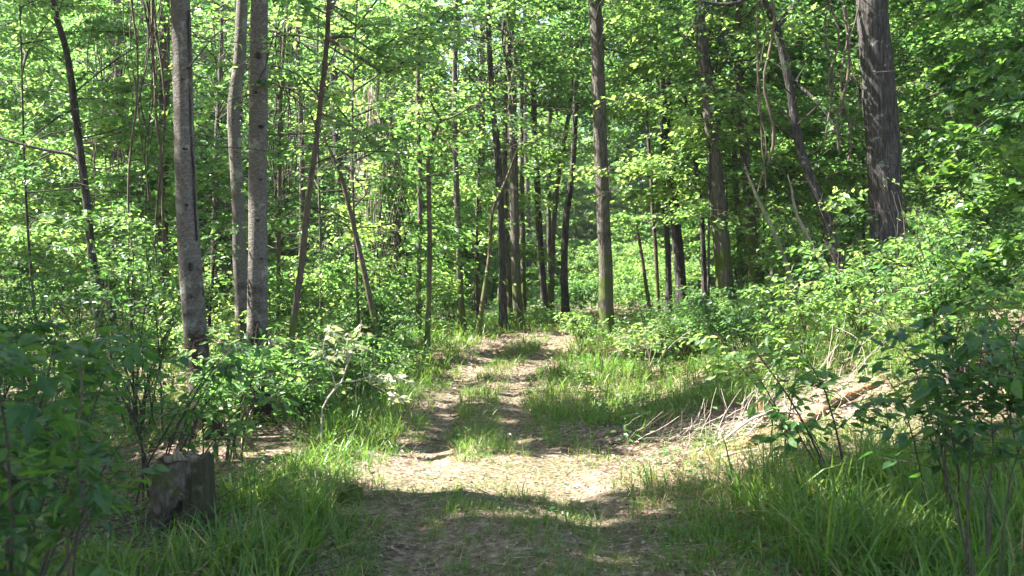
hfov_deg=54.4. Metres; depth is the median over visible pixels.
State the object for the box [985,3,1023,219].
forest tree
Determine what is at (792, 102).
leaning tree
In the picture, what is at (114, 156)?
slender tree
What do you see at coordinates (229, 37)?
forest tree
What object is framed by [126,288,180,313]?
undergrowth bush
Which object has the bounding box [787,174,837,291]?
broken sapling
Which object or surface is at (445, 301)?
undergrowth bush
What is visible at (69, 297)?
undergrowth bush
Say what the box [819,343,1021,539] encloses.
leaved shrub
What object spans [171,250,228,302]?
undergrowth bush
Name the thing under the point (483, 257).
forest tree
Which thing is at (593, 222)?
forest tree
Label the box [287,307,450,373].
leafy shrub
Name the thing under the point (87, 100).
forest tree
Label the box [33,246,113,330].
undergrowth bush
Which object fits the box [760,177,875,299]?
undergrowth bush
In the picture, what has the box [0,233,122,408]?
bushy shrub
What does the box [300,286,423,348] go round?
leafy shrub
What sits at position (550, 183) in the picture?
forest tree
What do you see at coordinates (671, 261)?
clearing bush
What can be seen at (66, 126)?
forest tree
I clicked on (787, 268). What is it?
broken sapling
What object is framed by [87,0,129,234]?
hanging vines
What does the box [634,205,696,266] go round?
forest tree
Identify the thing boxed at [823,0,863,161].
hanging vines
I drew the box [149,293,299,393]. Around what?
undergrowth bush
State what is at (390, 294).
undergrowth bush
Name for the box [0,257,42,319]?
undergrowth bush
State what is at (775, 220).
forest tree
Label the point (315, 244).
forest tree
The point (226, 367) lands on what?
leafy shrub
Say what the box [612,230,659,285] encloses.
clearing bush
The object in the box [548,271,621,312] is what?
undergrowth bush
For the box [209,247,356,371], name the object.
undergrowth bush
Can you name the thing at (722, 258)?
tall tree
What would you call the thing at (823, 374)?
dark stemmed sapling
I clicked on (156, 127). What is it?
hanging vines
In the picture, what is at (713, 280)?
forest tree
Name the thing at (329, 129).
forest tree
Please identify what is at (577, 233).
forest tree
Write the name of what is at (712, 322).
leafy shrub
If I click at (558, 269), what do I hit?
forest tree
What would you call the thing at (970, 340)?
leaved shrub
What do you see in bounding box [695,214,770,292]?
undergrowth bush
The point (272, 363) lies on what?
leafy shrub
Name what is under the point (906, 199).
undergrowth bush
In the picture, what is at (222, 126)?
forest tree
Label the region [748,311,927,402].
brushwood
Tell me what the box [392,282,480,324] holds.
undergrowth bush
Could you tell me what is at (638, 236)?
slender tree
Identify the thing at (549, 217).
slender tree
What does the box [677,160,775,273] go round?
forest tree
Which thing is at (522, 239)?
slender tree
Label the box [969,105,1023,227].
forest tree
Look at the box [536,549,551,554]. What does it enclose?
rock
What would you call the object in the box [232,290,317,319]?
undergrowth bush
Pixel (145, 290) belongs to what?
undergrowth bush
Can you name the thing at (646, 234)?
forest tree
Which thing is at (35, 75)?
forest tree
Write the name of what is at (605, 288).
tall tree
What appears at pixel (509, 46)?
hanging vines
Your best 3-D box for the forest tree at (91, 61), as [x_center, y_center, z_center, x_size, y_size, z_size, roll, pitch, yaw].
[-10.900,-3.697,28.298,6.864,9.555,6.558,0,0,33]
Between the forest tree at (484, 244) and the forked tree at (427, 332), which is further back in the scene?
the forest tree at (484, 244)
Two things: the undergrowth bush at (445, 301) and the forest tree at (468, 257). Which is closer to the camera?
the undergrowth bush at (445, 301)
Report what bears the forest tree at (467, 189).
on the ground at (404, 551)
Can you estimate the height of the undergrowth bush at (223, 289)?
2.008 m
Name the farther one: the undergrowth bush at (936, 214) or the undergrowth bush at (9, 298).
the undergrowth bush at (9, 298)
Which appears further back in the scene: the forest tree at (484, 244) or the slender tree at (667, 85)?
the forest tree at (484, 244)
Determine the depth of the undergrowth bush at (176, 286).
22.01 m
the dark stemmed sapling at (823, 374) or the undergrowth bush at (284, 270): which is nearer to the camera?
the dark stemmed sapling at (823, 374)
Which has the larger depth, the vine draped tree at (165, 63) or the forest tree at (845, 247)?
the forest tree at (845, 247)
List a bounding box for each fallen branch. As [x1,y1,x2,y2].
[62,487,95,548]
[325,541,339,553]
[685,411,797,453]
[716,445,778,458]
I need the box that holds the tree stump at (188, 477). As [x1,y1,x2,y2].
[124,449,226,541]
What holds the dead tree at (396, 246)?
on the ground at (404, 551)
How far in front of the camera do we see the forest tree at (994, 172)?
33.77 m
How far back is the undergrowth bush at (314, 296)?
31.01 m
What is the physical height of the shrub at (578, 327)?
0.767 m
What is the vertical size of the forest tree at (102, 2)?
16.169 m
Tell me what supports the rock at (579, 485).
on the path
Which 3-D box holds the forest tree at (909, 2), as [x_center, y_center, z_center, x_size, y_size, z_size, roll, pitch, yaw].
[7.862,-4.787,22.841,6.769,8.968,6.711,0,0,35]
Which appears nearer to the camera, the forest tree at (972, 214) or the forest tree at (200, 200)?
the forest tree at (200, 200)
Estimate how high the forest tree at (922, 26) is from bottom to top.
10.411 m
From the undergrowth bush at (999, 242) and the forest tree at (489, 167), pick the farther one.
the forest tree at (489, 167)
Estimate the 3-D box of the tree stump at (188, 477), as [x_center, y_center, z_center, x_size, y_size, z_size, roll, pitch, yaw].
[-2.151,1.335,6.354,0.754,0.647,0.569,0,0,0]
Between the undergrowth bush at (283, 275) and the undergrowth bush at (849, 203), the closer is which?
the undergrowth bush at (849, 203)
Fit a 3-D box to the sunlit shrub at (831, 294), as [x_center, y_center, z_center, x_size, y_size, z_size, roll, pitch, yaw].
[4.125,0.062,11.617,2.084,1.305,1.606,0,0,17]
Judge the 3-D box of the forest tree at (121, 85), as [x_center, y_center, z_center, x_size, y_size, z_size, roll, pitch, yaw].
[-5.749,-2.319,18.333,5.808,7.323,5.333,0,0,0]
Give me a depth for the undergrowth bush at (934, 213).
22.70 m
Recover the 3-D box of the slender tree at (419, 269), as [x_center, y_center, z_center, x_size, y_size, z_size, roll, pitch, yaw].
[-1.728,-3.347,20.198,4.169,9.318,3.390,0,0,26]
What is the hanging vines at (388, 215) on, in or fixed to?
hanging from the dead tree at (396, 246)
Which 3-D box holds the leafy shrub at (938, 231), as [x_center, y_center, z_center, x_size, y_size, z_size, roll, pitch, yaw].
[5.362,-0.489,12.060,1.861,1.888,1.507,0,0,-38]
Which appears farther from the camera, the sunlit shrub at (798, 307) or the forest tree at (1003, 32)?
the forest tree at (1003, 32)
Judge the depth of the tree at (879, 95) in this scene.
16.28 m
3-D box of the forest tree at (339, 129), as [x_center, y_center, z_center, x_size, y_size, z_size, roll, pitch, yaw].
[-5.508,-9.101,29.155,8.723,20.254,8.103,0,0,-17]
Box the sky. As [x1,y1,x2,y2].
[268,0,896,229]
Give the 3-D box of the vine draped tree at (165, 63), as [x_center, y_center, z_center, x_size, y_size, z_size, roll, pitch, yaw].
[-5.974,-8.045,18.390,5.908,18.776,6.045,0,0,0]
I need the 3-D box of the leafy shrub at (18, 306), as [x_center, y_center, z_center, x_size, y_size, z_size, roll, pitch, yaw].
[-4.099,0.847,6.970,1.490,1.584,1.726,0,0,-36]
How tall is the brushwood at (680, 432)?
0.514 m
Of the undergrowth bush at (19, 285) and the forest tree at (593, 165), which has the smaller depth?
the undergrowth bush at (19, 285)
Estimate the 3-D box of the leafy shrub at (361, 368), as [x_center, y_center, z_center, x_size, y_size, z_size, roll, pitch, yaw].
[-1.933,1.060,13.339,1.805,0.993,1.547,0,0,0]
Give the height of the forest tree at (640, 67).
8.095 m
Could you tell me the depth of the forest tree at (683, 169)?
54.08 m
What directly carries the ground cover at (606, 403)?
on the ground at (404, 551)
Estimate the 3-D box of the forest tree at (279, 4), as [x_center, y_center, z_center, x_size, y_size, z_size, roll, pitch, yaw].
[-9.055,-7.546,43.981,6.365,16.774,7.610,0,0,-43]
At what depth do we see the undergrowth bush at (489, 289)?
35.46 m
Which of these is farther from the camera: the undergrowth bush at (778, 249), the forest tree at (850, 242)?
the forest tree at (850, 242)
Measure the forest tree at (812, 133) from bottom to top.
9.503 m
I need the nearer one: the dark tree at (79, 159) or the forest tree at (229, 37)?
the dark tree at (79, 159)
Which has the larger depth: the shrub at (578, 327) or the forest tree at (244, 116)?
the forest tree at (244, 116)
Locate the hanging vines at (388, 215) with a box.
[373,116,414,306]
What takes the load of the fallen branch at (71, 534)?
on the ground at (404, 551)
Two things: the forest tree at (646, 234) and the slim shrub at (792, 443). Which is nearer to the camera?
the slim shrub at (792, 443)
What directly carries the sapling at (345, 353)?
on the ground at (404, 551)
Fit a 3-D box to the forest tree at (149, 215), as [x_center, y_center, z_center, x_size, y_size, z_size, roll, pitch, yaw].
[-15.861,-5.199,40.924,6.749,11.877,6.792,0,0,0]
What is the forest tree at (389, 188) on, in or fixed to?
on the ground at (404, 551)
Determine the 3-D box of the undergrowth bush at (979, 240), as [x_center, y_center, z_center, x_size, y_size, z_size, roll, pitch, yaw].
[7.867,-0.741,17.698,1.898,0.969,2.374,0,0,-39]
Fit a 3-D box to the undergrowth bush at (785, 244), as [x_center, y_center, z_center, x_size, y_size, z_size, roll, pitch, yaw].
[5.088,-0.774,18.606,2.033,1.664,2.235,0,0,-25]
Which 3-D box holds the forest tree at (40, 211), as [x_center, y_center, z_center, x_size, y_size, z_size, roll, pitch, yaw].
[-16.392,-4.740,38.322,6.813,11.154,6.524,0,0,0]
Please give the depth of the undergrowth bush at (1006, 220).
23.13 m
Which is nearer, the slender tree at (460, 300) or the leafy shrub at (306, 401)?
the leafy shrub at (306, 401)
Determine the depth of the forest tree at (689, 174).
26.21 m
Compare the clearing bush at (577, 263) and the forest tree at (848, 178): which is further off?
the clearing bush at (577, 263)
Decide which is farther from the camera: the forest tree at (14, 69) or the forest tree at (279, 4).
the forest tree at (279, 4)
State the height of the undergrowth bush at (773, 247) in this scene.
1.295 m
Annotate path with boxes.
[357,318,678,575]
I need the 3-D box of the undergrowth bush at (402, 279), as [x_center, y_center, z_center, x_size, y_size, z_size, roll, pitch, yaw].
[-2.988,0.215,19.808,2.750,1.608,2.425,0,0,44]
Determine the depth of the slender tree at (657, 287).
23.96 m
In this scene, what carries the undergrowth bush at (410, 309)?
on the ground at (404, 551)
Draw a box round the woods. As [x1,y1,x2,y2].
[1,0,1023,297]
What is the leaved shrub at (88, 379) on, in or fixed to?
on the ground at (404, 551)
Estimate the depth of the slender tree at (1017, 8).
19.39 m
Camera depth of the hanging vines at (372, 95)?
21.91 m
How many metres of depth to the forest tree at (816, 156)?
27.02 m
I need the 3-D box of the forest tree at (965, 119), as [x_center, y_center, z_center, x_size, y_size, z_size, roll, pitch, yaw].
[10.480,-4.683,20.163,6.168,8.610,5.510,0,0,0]
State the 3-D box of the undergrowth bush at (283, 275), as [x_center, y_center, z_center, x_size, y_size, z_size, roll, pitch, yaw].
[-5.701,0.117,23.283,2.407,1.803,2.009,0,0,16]
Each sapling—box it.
[0,336,156,575]
[310,320,414,447]
[433,139,559,335]
[691,332,846,478]
[744,163,796,300]
[746,341,911,483]
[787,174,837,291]
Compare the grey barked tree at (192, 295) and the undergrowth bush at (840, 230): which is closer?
the grey barked tree at (192, 295)
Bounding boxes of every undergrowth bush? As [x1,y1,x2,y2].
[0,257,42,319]
[0,284,42,313]
[0,286,80,377]
[1,273,30,315]
[8,330,146,399]
[18,261,99,319]
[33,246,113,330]
[57,284,87,311]
[122,253,222,318]
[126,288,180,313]
[139,284,154,298]
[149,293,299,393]
[154,255,226,311]
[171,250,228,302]
[173,296,271,342]
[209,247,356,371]
[217,256,310,316]
[218,313,369,401]
[221,269,295,287]
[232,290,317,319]
[284,243,383,328]
[294,260,441,339]
[294,266,338,313]
[294,270,371,321]
[332,261,424,345]
[360,286,449,324]
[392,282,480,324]
[403,254,473,326]
[404,270,455,316]
[463,254,510,307]
[492,247,549,300]
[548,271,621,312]
[613,279,654,305]
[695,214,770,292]
[720,209,848,289]
[734,214,868,292]
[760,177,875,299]
[760,240,829,274]
[788,169,867,273]
[803,178,966,316]
[827,244,868,264]
[832,164,985,262]
[904,194,985,231]
[906,202,982,235]
[906,225,1015,260]
[950,217,1023,268]
[967,202,1023,249]
[974,216,1023,248]
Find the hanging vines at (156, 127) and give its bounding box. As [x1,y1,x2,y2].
[127,0,172,271]
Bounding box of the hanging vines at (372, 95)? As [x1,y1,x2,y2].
[343,83,380,263]
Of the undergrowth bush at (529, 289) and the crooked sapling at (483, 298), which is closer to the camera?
the crooked sapling at (483, 298)
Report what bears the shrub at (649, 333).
on the ground at (404, 551)
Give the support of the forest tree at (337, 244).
on the ground at (404, 551)
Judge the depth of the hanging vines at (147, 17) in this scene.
14.98 m
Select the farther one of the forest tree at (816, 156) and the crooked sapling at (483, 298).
the forest tree at (816, 156)
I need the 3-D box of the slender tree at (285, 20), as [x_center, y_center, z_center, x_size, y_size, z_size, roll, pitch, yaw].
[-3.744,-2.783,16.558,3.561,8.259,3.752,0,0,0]
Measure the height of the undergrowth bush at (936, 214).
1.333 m
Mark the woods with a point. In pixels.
(695, 284)
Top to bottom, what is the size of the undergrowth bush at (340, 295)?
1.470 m
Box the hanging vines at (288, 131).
[267,0,304,246]
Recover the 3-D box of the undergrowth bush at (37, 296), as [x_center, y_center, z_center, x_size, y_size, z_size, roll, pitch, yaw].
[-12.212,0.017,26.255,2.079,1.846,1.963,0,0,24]
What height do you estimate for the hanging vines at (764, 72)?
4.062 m
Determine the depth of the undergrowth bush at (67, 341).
14.35 m
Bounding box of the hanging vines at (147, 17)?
[122,0,171,234]
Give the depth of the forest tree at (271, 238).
30.06 m
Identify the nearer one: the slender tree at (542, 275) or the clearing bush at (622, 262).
the slender tree at (542, 275)
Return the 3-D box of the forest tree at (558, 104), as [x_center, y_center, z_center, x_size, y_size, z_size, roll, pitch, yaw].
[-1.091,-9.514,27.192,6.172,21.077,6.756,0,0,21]
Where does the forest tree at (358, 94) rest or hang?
on the ground at (404, 551)
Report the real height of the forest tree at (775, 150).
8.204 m
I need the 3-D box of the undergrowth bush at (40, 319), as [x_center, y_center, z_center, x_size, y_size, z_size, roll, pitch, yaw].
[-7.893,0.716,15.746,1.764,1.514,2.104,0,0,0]
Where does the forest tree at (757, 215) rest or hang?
on the ground at (404, 551)
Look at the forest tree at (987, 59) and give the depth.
23.05 m
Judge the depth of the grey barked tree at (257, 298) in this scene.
11.11 m
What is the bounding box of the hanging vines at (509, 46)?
[498,0,519,109]
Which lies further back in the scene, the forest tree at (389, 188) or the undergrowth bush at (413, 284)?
the undergrowth bush at (413, 284)
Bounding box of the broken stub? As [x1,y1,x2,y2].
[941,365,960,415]
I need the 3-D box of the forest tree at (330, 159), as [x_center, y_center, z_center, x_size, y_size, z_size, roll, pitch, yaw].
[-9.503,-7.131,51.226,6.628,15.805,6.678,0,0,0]
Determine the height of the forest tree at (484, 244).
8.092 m
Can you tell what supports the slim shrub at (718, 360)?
on the ground at (404, 551)
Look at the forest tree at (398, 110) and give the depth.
51.46 m
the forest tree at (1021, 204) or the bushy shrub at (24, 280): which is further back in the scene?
the forest tree at (1021, 204)
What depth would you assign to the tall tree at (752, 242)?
19.91 m
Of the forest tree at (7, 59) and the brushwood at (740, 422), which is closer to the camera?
the brushwood at (740, 422)
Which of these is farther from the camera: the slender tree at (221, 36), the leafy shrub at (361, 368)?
the slender tree at (221, 36)
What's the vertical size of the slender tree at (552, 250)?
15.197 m
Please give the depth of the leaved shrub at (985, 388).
4.71 m
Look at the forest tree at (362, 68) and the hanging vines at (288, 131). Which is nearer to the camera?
the hanging vines at (288, 131)
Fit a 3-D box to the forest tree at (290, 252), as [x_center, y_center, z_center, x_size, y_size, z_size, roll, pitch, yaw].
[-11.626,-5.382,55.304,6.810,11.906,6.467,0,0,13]
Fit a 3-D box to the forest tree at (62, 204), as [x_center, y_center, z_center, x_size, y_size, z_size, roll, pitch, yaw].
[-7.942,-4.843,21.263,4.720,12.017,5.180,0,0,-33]
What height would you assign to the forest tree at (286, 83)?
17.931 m
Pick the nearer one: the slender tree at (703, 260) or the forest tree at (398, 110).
the slender tree at (703, 260)
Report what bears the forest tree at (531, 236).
on the ground at (404, 551)
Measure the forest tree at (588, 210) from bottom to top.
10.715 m
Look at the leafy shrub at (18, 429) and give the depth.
5.31 m
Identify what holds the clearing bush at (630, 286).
on the ground at (404, 551)
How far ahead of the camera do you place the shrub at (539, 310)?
20.70 m
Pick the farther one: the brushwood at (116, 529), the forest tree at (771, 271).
the forest tree at (771, 271)
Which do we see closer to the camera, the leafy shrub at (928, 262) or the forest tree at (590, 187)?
the leafy shrub at (928, 262)
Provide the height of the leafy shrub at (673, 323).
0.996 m
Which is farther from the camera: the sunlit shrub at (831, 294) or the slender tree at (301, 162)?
the slender tree at (301, 162)
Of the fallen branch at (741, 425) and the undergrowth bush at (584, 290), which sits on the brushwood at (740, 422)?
the fallen branch at (741, 425)
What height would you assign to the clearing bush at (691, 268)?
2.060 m
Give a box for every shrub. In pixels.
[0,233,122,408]
[0,259,177,450]
[0,296,53,448]
[0,322,129,539]
[0,322,188,575]
[0,342,47,481]
[0,343,150,575]
[45,208,246,435]
[61,326,304,502]
[159,321,307,463]
[209,328,354,403]
[244,342,351,428]
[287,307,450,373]
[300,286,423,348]
[308,330,433,395]
[484,301,552,331]
[552,307,597,343]
[611,317,721,372]
[622,294,763,358]
[645,275,797,351]
[681,330,826,457]
[726,274,912,375]
[745,405,851,474]
[775,241,959,343]
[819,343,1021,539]
[837,304,1023,575]
[866,196,1023,375]
[872,163,1001,324]
[913,307,1023,474]
[920,245,1023,424]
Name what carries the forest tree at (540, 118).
on the ground at (404, 551)
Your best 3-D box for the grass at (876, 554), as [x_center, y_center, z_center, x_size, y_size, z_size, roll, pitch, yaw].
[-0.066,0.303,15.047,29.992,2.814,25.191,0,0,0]
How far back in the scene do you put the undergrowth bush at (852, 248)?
31.25 m
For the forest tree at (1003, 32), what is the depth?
16.64 m
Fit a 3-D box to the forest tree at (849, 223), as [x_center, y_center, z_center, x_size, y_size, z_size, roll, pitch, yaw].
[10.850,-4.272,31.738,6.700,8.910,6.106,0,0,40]
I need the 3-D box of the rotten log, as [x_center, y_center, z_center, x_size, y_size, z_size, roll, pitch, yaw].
[2.779,1.182,9.251,2.085,0.566,0.236,0,0,-32]
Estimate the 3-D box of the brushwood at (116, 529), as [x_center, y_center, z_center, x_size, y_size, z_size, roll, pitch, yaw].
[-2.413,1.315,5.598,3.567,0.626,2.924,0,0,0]
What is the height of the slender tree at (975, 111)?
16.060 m
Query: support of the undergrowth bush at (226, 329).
on the ground at (404, 551)
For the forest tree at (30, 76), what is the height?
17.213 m
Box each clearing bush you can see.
[555,241,633,301]
[568,262,691,309]
[577,241,664,305]
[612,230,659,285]
[629,247,714,304]
[633,239,713,302]
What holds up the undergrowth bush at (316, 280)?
on the ground at (404, 551)
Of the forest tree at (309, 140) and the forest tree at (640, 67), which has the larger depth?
the forest tree at (309, 140)
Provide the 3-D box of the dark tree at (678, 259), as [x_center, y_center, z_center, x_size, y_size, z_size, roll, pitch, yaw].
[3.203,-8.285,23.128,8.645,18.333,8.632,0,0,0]
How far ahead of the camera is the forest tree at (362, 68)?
23.97 m
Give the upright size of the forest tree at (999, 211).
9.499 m
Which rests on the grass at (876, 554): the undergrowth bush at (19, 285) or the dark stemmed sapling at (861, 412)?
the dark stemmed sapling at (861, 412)
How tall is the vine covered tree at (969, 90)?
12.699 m
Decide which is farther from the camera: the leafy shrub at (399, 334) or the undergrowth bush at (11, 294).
the undergrowth bush at (11, 294)
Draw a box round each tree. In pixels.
[0,0,70,162]
[0,0,72,168]
[0,0,172,308]
[0,0,220,344]
[0,0,247,320]
[0,0,247,358]
[0,1,85,281]
[0,1,91,223]
[0,1,141,283]
[0,1,223,324]
[0,7,72,312]
[0,133,39,144]
[3,47,141,304]
[8,25,176,302]
[18,0,225,323]
[18,1,248,293]
[19,0,369,345]
[73,78,247,293]
[74,0,371,319]
[74,22,209,299]
[82,0,347,334]
[93,0,248,250]
[99,0,243,54]
[119,14,411,308]
[119,58,332,274]
[132,0,548,350]
[146,0,291,292]
[154,0,305,439]
[156,0,307,355]
[156,0,326,200]
[157,0,396,345]
[166,0,376,426]
[171,0,484,333]
[194,0,481,420]
[194,2,417,330]
[198,0,475,295]
[198,16,283,257]
[201,0,326,202]
[227,0,386,383]
[229,0,403,263]
[232,0,371,290]
[243,83,405,368]
[246,90,352,263]
[267,0,496,284]
[268,2,370,267]
[273,39,383,258]
[275,1,468,308]
[281,0,488,289]
[308,0,405,223]
[317,0,534,335]
[318,74,446,273]
[333,0,687,330]
[352,74,485,280]
[354,40,476,193]
[356,0,628,333]
[361,0,637,333]
[361,1,589,315]
[370,89,485,281]
[382,0,638,313]
[387,82,516,350]
[388,0,584,317]
[388,5,607,307]
[389,0,638,326]
[391,116,403,327]
[404,43,612,311]
[408,0,650,312]
[411,152,498,289]
[415,0,823,336]
[416,4,591,264]
[450,121,554,298]
[463,0,659,302]
[463,0,659,321]
[463,14,605,301]
[464,155,519,292]
[465,1,660,312]
[491,110,595,293]
[499,71,564,211]
[517,0,852,308]
[519,120,596,285]
[530,141,620,264]
[531,0,795,317]
[539,0,668,219]
[543,0,921,306]
[546,0,819,291]
[551,28,629,243]
[556,0,915,306]
[560,0,761,298]
[569,132,644,265]
[572,0,703,316]
[578,0,919,293]
[592,104,686,263]
[606,0,912,277]
[610,190,670,317]
[611,28,728,209]
[616,0,907,290]
[619,0,847,265]
[623,15,898,276]
[625,0,1023,284]
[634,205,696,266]
[647,127,815,276]
[649,0,975,292]
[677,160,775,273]
[682,161,767,286]
[684,80,834,266]
[696,64,824,255]
[697,0,1023,223]
[716,0,994,263]
[720,3,917,252]
[730,2,835,278]
[751,51,939,249]
[762,21,855,259]
[769,97,867,275]
[782,2,1023,238]
[814,19,938,247]
[819,0,1023,247]
[857,18,1006,240]
[859,0,1023,241]
[860,0,1023,246]
[861,0,1023,206]
[892,1,1023,197]
[895,64,999,247]
[900,0,1023,315]
[906,84,998,248]
[913,20,1023,243]
[927,112,1023,220]
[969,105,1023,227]
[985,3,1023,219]
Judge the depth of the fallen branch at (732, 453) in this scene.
8.49 m
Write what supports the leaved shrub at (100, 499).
on the ground at (404, 551)
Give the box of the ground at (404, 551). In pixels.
[0,257,1023,575]
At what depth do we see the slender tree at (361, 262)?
15.47 m
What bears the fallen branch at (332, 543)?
on the ground at (404, 551)
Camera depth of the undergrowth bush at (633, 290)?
34.16 m
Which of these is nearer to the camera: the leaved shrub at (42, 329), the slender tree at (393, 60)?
the leaved shrub at (42, 329)
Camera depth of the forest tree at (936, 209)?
30.93 m
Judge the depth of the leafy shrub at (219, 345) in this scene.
12.56 m
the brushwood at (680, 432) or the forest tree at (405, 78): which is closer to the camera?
the brushwood at (680, 432)
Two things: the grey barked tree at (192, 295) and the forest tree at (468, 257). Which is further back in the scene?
the forest tree at (468, 257)
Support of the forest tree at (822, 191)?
on the ground at (404, 551)
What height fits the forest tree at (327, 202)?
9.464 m
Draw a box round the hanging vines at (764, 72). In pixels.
[753,0,779,192]
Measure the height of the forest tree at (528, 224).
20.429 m
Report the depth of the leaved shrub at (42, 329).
6.03 m
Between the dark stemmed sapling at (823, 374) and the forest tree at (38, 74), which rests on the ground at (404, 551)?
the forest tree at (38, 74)
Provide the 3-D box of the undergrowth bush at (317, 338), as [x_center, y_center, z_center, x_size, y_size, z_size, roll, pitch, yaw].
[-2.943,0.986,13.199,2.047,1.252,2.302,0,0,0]
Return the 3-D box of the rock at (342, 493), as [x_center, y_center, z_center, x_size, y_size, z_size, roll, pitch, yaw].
[-1.153,1.505,7.103,0.234,0.188,0.219,0,0,41]
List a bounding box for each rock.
[337,484,363,506]
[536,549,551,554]
[572,484,585,487]
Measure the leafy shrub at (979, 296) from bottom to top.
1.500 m
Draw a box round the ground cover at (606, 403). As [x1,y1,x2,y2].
[0,239,1023,575]
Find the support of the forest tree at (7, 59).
on the ground at (404, 551)
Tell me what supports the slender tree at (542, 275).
on the ground at (404, 551)
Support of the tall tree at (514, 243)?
on the ground at (404, 551)
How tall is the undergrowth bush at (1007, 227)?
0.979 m
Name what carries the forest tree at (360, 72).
on the ground at (404, 551)
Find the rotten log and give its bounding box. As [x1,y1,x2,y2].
[727,380,884,450]
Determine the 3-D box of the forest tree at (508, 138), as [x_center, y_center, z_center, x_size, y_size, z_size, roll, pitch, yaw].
[-0.122,-7.685,32.308,8.110,17.112,7.717,0,0,0]
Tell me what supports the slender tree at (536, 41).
on the ground at (404, 551)
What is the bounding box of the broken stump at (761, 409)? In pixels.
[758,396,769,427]
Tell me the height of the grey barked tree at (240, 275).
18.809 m
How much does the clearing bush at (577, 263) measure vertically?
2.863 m
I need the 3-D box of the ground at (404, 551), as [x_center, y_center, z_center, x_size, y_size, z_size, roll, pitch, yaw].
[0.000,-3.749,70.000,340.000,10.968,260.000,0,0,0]
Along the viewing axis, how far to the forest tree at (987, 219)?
43.69 m
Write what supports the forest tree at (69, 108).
on the ground at (404, 551)
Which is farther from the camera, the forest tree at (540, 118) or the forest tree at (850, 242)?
the forest tree at (540, 118)
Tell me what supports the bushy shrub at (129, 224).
on the ground at (404, 551)
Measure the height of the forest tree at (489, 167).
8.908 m
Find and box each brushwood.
[1,456,387,575]
[595,402,756,461]
[621,365,903,448]
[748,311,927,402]
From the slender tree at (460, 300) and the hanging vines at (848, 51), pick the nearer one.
the hanging vines at (848, 51)
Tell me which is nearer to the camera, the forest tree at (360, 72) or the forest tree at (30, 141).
the forest tree at (30, 141)
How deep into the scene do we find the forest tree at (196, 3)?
37.60 m
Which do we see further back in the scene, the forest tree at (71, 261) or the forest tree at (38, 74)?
the forest tree at (38, 74)
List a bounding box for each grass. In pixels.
[0,252,1023,575]
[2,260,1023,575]
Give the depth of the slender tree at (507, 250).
22.94 m
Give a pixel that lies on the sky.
(467, 59)
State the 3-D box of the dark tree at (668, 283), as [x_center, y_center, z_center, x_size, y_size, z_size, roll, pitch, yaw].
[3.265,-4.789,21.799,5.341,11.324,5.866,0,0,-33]
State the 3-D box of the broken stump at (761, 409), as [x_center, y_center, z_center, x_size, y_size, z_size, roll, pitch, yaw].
[2.349,1.217,9.303,0.151,0.430,0.154,0,0,0]
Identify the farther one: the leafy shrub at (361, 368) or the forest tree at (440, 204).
the forest tree at (440, 204)
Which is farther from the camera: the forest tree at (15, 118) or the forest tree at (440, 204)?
the forest tree at (440, 204)
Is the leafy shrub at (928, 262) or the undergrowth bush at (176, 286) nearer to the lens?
the leafy shrub at (928, 262)
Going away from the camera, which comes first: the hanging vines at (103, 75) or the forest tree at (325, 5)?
the hanging vines at (103, 75)
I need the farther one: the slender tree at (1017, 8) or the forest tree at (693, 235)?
the forest tree at (693, 235)
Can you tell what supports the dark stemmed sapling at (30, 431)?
on the ground at (404, 551)
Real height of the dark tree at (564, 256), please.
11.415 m
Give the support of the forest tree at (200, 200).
on the ground at (404, 551)
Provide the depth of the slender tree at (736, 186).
24.96 m
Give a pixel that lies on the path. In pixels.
(396, 477)

